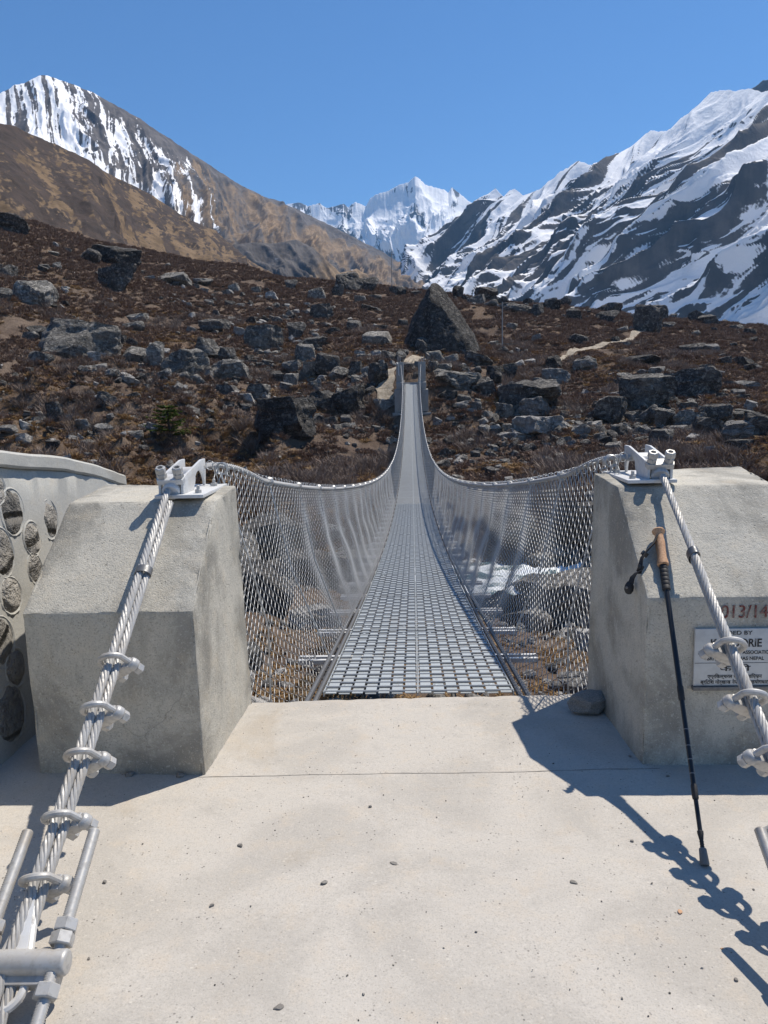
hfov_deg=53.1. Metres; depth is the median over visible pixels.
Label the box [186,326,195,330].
boulder
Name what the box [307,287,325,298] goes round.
boulder
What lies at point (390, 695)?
stones
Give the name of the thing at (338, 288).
boulder
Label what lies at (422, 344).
boulder
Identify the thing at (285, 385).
boulder
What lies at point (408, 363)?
boulder
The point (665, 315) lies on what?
boulder
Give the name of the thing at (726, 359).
boulder
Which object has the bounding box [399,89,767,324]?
mountain
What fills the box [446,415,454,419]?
boulder
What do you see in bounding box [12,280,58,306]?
boulder
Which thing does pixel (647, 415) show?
boulder
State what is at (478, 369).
boulder
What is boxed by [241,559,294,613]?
boulder
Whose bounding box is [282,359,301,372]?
boulder
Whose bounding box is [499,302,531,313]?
boulder
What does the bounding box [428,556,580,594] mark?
water
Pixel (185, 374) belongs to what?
boulder
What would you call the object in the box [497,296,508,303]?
boulder
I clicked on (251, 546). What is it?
boulder
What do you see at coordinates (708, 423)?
boulder
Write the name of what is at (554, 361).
boulder
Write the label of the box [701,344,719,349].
boulder
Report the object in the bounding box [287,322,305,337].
boulder
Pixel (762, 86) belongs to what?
mountain
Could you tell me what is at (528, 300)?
boulder
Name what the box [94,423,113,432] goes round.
boulder
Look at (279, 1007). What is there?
pebble
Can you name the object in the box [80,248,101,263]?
boulder
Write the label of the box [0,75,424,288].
mountain
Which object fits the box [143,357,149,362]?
boulder
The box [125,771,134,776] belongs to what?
pebble
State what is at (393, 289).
boulder
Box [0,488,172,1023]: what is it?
anchor cable
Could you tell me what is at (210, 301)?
boulder
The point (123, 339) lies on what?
boulder
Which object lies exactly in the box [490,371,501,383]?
boulder
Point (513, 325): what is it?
boulder
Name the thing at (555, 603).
boulder
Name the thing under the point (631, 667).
concrete block
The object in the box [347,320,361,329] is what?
boulder
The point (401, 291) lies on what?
boulder
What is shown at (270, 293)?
boulder
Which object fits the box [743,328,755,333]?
boulder
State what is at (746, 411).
boulder
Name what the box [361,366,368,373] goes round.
boulder
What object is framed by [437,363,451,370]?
boulder
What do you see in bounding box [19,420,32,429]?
boulder
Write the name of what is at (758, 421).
boulder
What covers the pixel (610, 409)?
boulder
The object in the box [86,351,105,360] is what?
boulder
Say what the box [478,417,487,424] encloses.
boulder
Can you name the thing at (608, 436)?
rubble
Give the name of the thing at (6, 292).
boulder
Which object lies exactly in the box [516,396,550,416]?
boulder
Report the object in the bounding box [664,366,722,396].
boulder
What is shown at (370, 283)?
boulder
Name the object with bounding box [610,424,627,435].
boulder
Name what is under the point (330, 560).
boulder
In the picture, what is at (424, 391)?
bridge pier
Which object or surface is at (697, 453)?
bushes
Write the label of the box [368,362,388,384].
boulder
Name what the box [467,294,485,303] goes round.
boulder
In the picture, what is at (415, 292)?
boulder
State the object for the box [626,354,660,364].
boulder
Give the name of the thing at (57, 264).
boulder
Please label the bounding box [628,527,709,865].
trekking pole
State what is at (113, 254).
boulder
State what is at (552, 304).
boulder
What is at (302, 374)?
boulder
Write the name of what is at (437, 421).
boulder
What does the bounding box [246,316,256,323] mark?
boulder
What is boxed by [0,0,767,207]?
sky
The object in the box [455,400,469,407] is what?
boulder
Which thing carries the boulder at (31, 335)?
on the ground at (12, 325)
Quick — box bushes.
[0,266,767,555]
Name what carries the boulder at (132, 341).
on the ground at (12, 325)
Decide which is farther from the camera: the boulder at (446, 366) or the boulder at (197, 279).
the boulder at (197, 279)
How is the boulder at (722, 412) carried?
on the ground at (12, 325)
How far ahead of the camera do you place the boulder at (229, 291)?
136.44 m
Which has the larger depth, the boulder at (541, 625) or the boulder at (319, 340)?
the boulder at (319, 340)
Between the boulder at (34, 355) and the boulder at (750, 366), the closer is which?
the boulder at (34, 355)
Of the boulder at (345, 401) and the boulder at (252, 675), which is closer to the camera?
the boulder at (252, 675)
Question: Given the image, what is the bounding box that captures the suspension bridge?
[204,367,633,702]
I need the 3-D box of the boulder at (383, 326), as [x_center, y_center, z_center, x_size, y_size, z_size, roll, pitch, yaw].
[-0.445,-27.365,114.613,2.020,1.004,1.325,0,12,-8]
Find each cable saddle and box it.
[155,459,226,499]
[603,445,676,483]
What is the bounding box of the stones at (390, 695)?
[238,491,593,701]
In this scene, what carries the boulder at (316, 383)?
on the ground at (12, 325)
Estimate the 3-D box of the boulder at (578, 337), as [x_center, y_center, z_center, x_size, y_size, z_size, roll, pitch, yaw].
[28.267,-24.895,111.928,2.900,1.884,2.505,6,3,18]
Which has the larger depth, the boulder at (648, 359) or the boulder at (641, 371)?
the boulder at (648, 359)
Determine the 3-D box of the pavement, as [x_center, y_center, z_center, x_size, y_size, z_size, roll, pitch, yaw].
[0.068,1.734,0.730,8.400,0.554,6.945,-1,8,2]
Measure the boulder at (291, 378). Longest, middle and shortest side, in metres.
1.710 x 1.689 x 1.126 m
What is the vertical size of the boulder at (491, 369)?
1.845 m
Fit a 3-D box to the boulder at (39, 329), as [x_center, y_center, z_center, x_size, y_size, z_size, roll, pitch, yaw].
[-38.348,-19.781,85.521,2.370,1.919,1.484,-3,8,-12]
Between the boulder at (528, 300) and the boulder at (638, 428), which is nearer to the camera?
the boulder at (638, 428)
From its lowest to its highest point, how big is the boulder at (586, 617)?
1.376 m
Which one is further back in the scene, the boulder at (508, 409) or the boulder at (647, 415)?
the boulder at (508, 409)
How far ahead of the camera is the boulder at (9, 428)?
50.12 m
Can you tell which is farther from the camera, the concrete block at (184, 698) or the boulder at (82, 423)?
the boulder at (82, 423)
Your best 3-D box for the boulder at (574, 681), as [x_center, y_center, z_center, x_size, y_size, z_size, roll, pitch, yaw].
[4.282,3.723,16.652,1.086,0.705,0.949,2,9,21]
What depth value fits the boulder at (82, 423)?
57.64 m
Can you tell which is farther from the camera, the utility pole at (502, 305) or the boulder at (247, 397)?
the utility pole at (502, 305)
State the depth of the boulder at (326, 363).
85.19 m
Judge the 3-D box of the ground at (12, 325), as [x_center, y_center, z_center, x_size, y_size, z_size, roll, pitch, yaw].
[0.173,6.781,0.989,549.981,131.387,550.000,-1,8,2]
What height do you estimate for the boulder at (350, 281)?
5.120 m
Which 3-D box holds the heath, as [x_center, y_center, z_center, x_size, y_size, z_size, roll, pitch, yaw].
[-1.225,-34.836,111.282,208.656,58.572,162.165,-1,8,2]
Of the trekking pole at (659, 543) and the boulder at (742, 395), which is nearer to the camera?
the trekking pole at (659, 543)
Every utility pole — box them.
[388,252,394,284]
[497,302,507,344]
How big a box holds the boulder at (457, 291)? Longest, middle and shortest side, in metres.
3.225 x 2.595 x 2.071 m
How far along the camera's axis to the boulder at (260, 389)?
74.80 m
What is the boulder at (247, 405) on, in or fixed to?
on the ground at (12, 325)
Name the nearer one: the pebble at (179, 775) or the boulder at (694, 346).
the pebble at (179, 775)
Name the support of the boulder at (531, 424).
on the ground at (12, 325)
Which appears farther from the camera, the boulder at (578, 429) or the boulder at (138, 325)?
the boulder at (138, 325)
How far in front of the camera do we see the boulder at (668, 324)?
142.78 m
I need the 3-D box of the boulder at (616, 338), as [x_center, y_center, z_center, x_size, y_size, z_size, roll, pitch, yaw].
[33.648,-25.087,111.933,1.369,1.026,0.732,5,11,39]
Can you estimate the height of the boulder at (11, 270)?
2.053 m
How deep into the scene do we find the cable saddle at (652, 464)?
3.57 m
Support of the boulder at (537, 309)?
on the ground at (12, 325)
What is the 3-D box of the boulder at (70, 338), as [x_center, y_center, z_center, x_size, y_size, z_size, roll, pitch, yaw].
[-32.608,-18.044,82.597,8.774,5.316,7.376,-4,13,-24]
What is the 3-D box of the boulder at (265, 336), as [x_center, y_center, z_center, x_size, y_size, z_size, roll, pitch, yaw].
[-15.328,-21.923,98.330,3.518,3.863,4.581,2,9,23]
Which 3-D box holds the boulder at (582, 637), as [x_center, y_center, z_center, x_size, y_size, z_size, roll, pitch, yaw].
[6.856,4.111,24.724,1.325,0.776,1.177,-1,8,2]
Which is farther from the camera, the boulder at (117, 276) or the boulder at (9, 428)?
the boulder at (117, 276)
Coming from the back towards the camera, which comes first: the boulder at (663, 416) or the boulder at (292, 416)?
the boulder at (663, 416)
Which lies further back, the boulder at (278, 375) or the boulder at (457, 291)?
the boulder at (457, 291)
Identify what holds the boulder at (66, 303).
on the ground at (12, 325)
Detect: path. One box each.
[376,355,422,398]
[560,330,642,359]
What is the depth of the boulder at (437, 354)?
92.50 m
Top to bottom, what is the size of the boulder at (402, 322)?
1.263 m
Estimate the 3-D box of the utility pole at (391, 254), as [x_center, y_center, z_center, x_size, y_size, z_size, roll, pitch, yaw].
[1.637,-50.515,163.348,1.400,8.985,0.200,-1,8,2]
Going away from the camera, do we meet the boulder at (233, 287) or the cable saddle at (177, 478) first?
the cable saddle at (177, 478)
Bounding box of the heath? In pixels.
[0,217,767,546]
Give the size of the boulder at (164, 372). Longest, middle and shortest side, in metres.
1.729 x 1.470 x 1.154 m
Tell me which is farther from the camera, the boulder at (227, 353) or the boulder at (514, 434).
the boulder at (227, 353)
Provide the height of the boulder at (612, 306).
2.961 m
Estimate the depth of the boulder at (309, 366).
85.56 m
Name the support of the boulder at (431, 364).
on the ground at (12, 325)
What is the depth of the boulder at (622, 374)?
85.19 m
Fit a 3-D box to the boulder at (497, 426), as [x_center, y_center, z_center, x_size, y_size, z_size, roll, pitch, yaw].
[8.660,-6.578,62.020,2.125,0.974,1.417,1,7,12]
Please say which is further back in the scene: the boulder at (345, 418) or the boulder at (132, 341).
the boulder at (132, 341)
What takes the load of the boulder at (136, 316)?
on the ground at (12, 325)
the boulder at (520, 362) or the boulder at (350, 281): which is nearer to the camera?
the boulder at (520, 362)
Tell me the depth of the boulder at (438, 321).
97.14 m
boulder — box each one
[0,212,29,234]
[0,264,17,276]
[0,287,12,300]
[0,425,17,433]
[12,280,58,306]
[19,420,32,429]
[22,331,39,339]
[23,410,34,418]
[26,325,45,336]
[28,351,54,362]
[38,317,122,357]
[45,401,63,420]
[48,251,59,255]
[50,262,61,268]
[61,286,68,292]
[61,301,69,306]
[74,419,89,429]
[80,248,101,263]
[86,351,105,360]
[91,244,141,266]
[93,363,107,368]
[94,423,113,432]
[95,391,116,409]
[98,262,136,291]
[121,335,126,345]
[122,321,144,330]
[122,346,146,361]
[126,313,148,321]
[126,338,137,345]
[127,430,143,439]
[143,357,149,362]
[146,341,164,367]
[146,422,156,433]
[155,368,171,377]
[160,271,191,285]
[160,348,210,374]
[179,372,189,378]
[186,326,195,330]
[190,374,205,384]
[193,278,205,282]
[194,278,212,285]
[195,336,219,357]
[198,319,231,331]
[204,299,213,304]
[211,359,248,379]
[212,384,240,394]
[220,347,235,359]
[221,289,233,294]
[224,300,234,304]
[228,284,239,290]
[233,326,244,335]
[237,393,254,404]
[239,532,261,559]
[240,403,251,409]
[240,512,317,560]
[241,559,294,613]
[243,324,283,349]
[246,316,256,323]
[246,383,270,398]
[247,641,263,672]
[250,670,254,687]
[251,286,261,292]
[251,696,267,702]
[254,396,316,442]
[265,291,275,297]
[269,371,283,381]
[271,316,282,321]
[276,548,334,590]
[279,382,292,389]
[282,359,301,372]
[283,373,298,384]
[285,279,297,288]
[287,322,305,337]
[288,603,341,629]
[295,344,315,361]
[298,336,327,346]
[298,369,312,379]
[302,361,316,375]
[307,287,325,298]
[307,378,321,390]
[309,303,333,318]
[309,390,333,409]
[313,352,339,375]
[313,413,323,422]
[317,375,325,379]
[324,416,338,423]
[325,327,339,334]
[327,550,382,589]
[328,366,348,379]
[330,383,364,413]
[331,283,343,295]
[334,272,363,290]
[339,423,349,427]
[340,414,351,422]
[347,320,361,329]
[348,361,361,373]
[354,295,365,301]
[360,277,378,290]
[361,304,373,309]
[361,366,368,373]
[362,331,393,344]
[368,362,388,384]
[369,295,381,299]
[373,398,394,409]
[374,325,387,328]
[381,350,394,359]
[389,286,404,293]
[394,350,405,361]
[397,289,406,294]
[398,319,407,325]
[404,283,479,354]
[404,362,415,370]
[411,290,421,294]
[415,337,429,353]
[425,350,444,360]
[428,361,438,370]
[430,368,477,389]
[433,417,441,425]
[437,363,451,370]
[437,390,457,400]
[444,353,457,361]
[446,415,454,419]
[452,285,463,296]
[455,365,467,371]
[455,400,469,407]
[457,394,471,400]
[464,351,493,364]
[466,372,481,384]
[466,407,476,412]
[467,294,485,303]
[470,385,478,390]
[470,402,481,409]
[472,366,481,372]
[474,287,497,299]
[476,377,496,395]
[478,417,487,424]
[481,411,492,416]
[484,299,498,306]
[486,365,503,376]
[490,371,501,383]
[490,424,500,428]
[491,500,541,549]
[496,402,513,417]
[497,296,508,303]
[497,378,561,411]
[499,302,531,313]
[499,608,552,634]
[501,423,513,430]
[503,363,517,378]
[506,323,517,328]
[507,567,590,626]
[508,431,531,439]
[512,415,566,434]
[516,360,524,365]
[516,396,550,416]
[523,298,533,303]
[530,303,543,315]
[531,333,541,340]
[541,368,570,383]
[543,299,560,309]
[545,355,561,367]
[545,500,592,543]
[557,671,587,693]
[559,436,571,441]
[560,297,571,305]
[566,308,581,319]
[568,334,588,343]
[571,424,586,433]
[572,425,589,434]
[573,356,597,370]
[575,628,588,651]
[579,604,589,628]
[592,396,626,424]
[593,432,605,438]
[596,302,622,311]
[599,310,619,321]
[605,441,621,448]
[610,336,619,341]
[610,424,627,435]
[617,326,627,330]
[617,372,631,376]
[619,373,677,407]
[624,410,643,422]
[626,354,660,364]
[633,304,665,332]
[633,425,649,433]
[634,405,646,410]
[636,369,647,372]
[638,404,657,422]
[648,366,664,372]
[648,429,674,444]
[654,305,668,318]
[655,408,675,426]
[663,322,675,326]
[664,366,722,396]
[670,425,687,429]
[672,411,706,424]
[677,401,697,408]
[679,343,705,351]
[687,310,705,320]
[693,416,724,434]
[698,314,720,323]
[698,403,733,421]
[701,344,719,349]
[718,356,731,363]
[721,420,754,439]
[725,439,753,450]
[728,324,743,328]
[732,356,753,364]
[734,381,760,387]
[734,394,750,398]
[735,409,754,415]
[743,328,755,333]
[743,363,762,369]
[744,399,757,406]
[744,412,767,437]
[746,405,754,409]
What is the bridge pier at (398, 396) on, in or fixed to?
on the ground at (12, 325)
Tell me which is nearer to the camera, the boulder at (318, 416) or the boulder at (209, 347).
the boulder at (318, 416)
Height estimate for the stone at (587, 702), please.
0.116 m
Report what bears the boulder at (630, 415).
on the ground at (12, 325)
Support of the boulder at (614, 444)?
on the ground at (12, 325)
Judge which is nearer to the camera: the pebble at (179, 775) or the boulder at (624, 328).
the pebble at (179, 775)
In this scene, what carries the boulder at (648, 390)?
on the ground at (12, 325)
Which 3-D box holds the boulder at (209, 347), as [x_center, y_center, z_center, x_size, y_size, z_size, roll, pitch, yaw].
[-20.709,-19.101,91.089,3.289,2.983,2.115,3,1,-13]
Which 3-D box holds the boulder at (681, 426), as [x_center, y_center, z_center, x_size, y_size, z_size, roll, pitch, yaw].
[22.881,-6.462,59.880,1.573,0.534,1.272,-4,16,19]
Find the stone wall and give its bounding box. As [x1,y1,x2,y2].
[0,450,126,765]
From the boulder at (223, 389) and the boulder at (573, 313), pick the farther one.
the boulder at (573, 313)
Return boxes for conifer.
[144,405,198,436]
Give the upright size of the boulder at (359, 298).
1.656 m
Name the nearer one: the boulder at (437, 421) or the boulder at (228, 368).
the boulder at (437, 421)
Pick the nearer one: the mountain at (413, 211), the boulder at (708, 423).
the boulder at (708, 423)
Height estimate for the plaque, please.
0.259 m
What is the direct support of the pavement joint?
on the pavement
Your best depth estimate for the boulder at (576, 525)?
39.86 m
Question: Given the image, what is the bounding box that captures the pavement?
[0,694,767,1023]
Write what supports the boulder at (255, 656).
on the ground at (12, 325)
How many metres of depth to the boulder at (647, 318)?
127.97 m
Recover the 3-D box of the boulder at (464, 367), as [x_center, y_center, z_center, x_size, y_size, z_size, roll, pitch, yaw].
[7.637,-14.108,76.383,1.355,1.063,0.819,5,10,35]
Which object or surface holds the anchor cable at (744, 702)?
attached to the cable saddle at (652, 464)
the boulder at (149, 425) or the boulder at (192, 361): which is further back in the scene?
the boulder at (192, 361)
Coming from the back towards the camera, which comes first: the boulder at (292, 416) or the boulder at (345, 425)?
the boulder at (345, 425)
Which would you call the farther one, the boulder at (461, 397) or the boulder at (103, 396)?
the boulder at (461, 397)
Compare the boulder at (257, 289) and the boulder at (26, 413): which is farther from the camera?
the boulder at (257, 289)
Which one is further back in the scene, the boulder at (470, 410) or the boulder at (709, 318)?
the boulder at (709, 318)
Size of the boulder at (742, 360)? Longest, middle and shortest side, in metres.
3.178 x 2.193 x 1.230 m
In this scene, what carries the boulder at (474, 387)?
on the ground at (12, 325)
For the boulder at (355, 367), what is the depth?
82.35 m
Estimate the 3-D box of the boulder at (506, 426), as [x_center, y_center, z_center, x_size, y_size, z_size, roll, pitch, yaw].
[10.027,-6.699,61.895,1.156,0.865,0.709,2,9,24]
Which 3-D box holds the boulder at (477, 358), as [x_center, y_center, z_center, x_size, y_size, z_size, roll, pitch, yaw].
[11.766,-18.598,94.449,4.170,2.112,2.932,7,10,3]
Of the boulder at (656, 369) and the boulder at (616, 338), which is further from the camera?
the boulder at (616, 338)
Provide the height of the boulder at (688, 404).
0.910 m
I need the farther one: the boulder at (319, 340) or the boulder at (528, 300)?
the boulder at (528, 300)
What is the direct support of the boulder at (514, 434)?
on the ground at (12, 325)
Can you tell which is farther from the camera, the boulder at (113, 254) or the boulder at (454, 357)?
the boulder at (113, 254)
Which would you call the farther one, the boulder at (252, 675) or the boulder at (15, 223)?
the boulder at (15, 223)
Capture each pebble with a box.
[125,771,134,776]
[176,773,183,777]
[273,1003,283,1010]
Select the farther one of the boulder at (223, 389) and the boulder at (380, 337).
the boulder at (380, 337)
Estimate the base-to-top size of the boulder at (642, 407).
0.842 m
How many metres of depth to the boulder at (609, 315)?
142.69 m
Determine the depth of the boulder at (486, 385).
73.93 m
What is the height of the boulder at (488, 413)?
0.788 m
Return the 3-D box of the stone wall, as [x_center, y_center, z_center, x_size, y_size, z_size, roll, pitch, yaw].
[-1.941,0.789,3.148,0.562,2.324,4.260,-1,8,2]
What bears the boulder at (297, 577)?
on the ground at (12, 325)
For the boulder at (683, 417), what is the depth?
60.70 m
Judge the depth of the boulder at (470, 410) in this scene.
70.83 m
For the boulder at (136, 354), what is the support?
on the ground at (12, 325)
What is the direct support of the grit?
on the pavement
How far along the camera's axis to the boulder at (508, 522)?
40.35 m
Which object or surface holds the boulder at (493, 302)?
on the ground at (12, 325)
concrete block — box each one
[23,485,251,774]
[587,466,767,764]
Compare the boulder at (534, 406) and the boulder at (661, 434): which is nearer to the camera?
the boulder at (661, 434)
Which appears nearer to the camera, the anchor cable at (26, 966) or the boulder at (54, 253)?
the anchor cable at (26, 966)
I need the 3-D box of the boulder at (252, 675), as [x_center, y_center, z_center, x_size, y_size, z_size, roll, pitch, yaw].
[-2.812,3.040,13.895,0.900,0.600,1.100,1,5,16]
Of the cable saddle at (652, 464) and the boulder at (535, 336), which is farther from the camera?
the boulder at (535, 336)
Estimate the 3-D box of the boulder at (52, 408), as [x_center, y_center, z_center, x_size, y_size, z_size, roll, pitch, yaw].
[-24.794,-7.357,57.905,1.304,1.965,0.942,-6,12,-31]
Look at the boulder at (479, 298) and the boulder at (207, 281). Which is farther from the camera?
the boulder at (479, 298)
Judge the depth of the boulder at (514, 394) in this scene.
71.92 m
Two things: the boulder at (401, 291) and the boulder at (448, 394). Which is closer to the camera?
the boulder at (448, 394)
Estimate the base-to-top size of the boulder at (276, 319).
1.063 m
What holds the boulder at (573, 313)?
on the ground at (12, 325)
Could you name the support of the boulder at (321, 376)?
on the ground at (12, 325)
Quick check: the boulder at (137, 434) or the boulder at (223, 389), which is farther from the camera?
the boulder at (223, 389)
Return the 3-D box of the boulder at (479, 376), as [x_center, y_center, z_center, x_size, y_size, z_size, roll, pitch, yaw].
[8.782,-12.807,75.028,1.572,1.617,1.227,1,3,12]
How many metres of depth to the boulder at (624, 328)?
125.64 m
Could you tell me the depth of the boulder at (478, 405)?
70.98 m
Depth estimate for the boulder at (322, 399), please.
71.38 m
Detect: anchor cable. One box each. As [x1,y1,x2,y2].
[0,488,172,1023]
[659,473,767,869]
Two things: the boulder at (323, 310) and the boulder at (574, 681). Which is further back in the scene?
the boulder at (323, 310)
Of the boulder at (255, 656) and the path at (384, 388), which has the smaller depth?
the boulder at (255, 656)
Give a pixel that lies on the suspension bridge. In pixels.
(402, 567)
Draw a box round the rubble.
[0,243,762,550]
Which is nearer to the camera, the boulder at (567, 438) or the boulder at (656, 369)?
the boulder at (567, 438)
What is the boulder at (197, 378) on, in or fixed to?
on the ground at (12, 325)
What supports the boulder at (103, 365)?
on the ground at (12, 325)
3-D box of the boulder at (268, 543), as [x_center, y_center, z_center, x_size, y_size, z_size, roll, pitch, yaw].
[-5.677,1.369,39.339,4.600,2.400,3.400,0,8,-3]
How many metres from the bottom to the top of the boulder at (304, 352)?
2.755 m
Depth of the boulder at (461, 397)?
72.04 m
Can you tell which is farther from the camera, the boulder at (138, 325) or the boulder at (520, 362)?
the boulder at (138, 325)
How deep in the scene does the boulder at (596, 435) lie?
58.11 m
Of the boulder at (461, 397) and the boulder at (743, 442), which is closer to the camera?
the boulder at (743, 442)
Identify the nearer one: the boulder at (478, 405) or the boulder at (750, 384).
the boulder at (478, 405)
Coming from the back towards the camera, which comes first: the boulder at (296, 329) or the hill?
the hill
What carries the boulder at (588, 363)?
on the ground at (12, 325)
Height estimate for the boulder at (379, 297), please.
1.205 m
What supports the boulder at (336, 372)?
on the ground at (12, 325)
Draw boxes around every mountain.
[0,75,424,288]
[233,240,367,279]
[286,177,470,261]
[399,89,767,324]
[752,80,767,92]
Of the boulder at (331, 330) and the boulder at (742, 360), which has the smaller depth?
the boulder at (742, 360)
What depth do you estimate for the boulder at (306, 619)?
22.39 m
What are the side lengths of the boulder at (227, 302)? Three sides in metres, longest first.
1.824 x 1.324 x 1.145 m
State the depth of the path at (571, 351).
108.00 m
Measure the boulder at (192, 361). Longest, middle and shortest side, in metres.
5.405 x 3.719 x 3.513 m
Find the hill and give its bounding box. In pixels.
[0,123,271,272]
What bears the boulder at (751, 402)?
on the ground at (12, 325)
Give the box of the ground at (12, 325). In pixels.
[0,221,767,700]
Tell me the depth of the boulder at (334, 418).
68.77 m
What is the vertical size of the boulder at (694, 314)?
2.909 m
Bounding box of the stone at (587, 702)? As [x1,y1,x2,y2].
[567,689,604,714]
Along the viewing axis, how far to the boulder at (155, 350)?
81.81 m
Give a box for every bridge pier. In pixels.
[392,362,403,415]
[418,356,430,413]
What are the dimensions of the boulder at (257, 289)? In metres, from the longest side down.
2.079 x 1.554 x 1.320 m
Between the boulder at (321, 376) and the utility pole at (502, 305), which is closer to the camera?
the boulder at (321, 376)
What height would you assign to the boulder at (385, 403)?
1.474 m
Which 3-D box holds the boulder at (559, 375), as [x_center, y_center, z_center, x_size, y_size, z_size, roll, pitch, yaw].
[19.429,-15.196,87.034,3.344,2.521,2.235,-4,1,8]
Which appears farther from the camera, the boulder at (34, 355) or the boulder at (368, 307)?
the boulder at (368, 307)
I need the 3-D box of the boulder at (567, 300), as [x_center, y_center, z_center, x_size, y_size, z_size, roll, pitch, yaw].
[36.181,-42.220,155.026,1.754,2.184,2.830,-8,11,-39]
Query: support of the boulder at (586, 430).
on the ground at (12, 325)
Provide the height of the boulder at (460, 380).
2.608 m
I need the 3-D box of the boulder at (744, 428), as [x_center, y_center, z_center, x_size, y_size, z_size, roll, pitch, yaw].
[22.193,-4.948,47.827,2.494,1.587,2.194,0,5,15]
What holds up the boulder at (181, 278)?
on the ground at (12, 325)
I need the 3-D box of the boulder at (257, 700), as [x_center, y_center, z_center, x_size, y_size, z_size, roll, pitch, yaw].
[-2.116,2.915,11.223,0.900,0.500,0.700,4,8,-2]
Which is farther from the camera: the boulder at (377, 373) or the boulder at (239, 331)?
the boulder at (239, 331)
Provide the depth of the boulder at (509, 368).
88.01 m
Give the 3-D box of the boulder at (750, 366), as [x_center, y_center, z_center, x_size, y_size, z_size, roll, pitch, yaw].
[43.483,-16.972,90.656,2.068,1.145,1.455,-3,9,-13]
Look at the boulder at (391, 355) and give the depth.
88.45 m
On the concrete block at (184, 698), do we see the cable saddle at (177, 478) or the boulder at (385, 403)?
the cable saddle at (177, 478)
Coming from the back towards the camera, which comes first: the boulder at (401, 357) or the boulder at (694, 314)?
the boulder at (694, 314)
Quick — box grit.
[3,705,744,1022]
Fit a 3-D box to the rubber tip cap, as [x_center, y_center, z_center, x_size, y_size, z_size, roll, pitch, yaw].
[1.046,0.290,3.254,0.041,0.130,0.084,-2,8,-3]
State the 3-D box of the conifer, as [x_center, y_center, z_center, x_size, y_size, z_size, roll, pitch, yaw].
[-15.345,-6.420,55.107,4.023,2.585,3.459,-8,10,-37]
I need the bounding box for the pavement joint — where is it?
[210,768,658,776]
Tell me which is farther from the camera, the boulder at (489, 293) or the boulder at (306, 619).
the boulder at (489, 293)
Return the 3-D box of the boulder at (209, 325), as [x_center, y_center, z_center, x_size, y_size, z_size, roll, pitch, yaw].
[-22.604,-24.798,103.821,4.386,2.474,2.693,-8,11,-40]
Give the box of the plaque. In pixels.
[691,627,767,690]
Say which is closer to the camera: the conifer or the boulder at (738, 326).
the conifer
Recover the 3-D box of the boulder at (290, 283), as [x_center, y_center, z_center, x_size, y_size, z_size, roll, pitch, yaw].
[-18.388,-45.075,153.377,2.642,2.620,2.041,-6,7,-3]
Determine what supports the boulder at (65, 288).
on the ground at (12, 325)
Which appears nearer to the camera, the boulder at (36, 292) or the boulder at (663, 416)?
the boulder at (663, 416)
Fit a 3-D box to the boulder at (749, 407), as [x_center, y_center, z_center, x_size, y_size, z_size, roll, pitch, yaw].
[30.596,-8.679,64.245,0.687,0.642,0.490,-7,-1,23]

